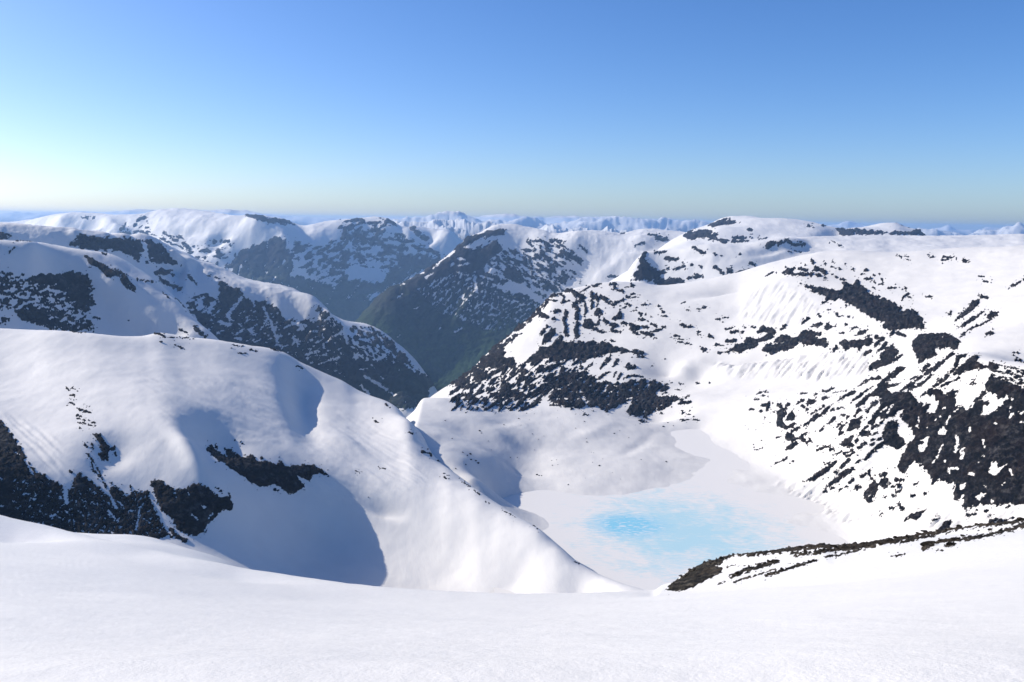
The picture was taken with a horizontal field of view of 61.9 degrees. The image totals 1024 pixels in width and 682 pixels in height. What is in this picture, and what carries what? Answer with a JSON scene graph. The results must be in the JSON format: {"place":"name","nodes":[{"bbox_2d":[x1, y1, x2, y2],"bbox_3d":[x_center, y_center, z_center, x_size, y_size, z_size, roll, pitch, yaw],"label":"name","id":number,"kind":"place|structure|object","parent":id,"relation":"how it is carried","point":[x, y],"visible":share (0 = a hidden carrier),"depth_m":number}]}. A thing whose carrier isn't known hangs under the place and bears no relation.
{"place":"outdoors","nodes":[
{"label":"outdoors","id":0,"kind":"place"},
{"bbox_2d":[0,240,218,339],"bbox_3d":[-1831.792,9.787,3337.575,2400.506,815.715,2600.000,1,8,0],"label":"mountain","id":1,"kind":"structure","parent":0,"point":[45,286],"depth_m":3288.36},
{"bbox_2d":[80,533,234,565],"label":"snow bank","id":2,"kind":"structure","parent":0,"point":[151,543],"depth_m":72.52},
{"bbox_2d":[0,222,436,416],"bbox_3d":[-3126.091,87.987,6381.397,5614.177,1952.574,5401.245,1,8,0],"label":"mountain","id":3,"kind":"structure","parent":0,"point":[222,304],"depth_m":5713.09},
{"bbox_2d":[4,208,462,321],"bbox_3d":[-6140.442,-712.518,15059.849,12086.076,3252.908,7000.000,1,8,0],"label":"mountain","id":4,"kind":"structure","parent":0,"point":[351,270],"depth_m":14745.00},
{"bbox_2d":[0,328,643,593],"bbox_3d":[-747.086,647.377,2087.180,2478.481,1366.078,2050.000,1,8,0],"label":"hill","id":5,"kind":"structure","parent":0,"point":[274,460],"depth_m":1539.10},
{"bbox_2d":[0,208,1000,234],"bbox_3d":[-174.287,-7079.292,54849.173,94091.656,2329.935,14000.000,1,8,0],"label":"mountain range","id":6,"kind":"structure","parent":0,"point":[20,216],"depth_m":54143.72},
{"bbox_2d":[0,515,1023,681],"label":"snow slope","id":7,"kind":"structure","parent":0,"point":[76,607],"depth_m":9.11},
{"bbox_2d":[920,541,935,545],"bbox_3d":[16.586,8.093,33.981,0.626,0.193,0.281,-11,18,10],"label":"boulder","id":8,"kind":"object","parent":7,"relation":"on","point":[928,543],"visible":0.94,"depth_m":33.95},
{"bbox_2d":[0,0,1023,229],"label":"sky","id":9,"kind":"structure","parent":0,"point":[908,113]},
{"bbox_2d":[355,224,684,390],"bbox_3d":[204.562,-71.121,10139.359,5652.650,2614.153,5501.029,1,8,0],"label":"mountain","id":10,"kind":"structure","parent":0,"point":[467,303],"depth_m":9582.84},
{"bbox_2d":[395,219,679,240],"bbox_3d":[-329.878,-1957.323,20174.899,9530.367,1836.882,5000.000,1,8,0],"label":"mountain range","id":11,"kind":"structure","parent":0,"point":[462,229],"depth_m":20206.94},
{"bbox_2d":[494,429,847,593],"bbox_3d":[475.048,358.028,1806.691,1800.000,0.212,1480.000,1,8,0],"label":"lake","id":12,"kind":"structure","parent":0,"point":[651,539],"depth_m":1725.26},
{"bbox_2d":[390,211,1023,235],"bbox_3d":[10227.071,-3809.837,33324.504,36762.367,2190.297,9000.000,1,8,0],"label":"mountain range","id":13,"kind":"structure","parent":0,"point":[619,224],"depth_m":32863.84},
{"bbox_2d":[406,245,1023,543],"bbox_3d":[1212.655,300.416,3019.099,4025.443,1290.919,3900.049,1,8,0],"label":"mountain","id":14,"kind":"structure","parent":0,"point":[910,364],"depth_m":2390.79},
{"bbox_2d":[609,216,925,281],"bbox_3d":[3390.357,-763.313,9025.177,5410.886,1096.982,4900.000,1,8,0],"label":"mountain","id":15,"kind":"structure","parent":0,"point":[736,229],"depth_m":8449.59},
{"bbox_2d":[621,234,1023,284],"bbox_3d":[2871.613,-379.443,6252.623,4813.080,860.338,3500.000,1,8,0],"label":"mountain","id":16,"kind":"structure","parent":0,"point":[681,265],"depth_m":6027.98}
]}

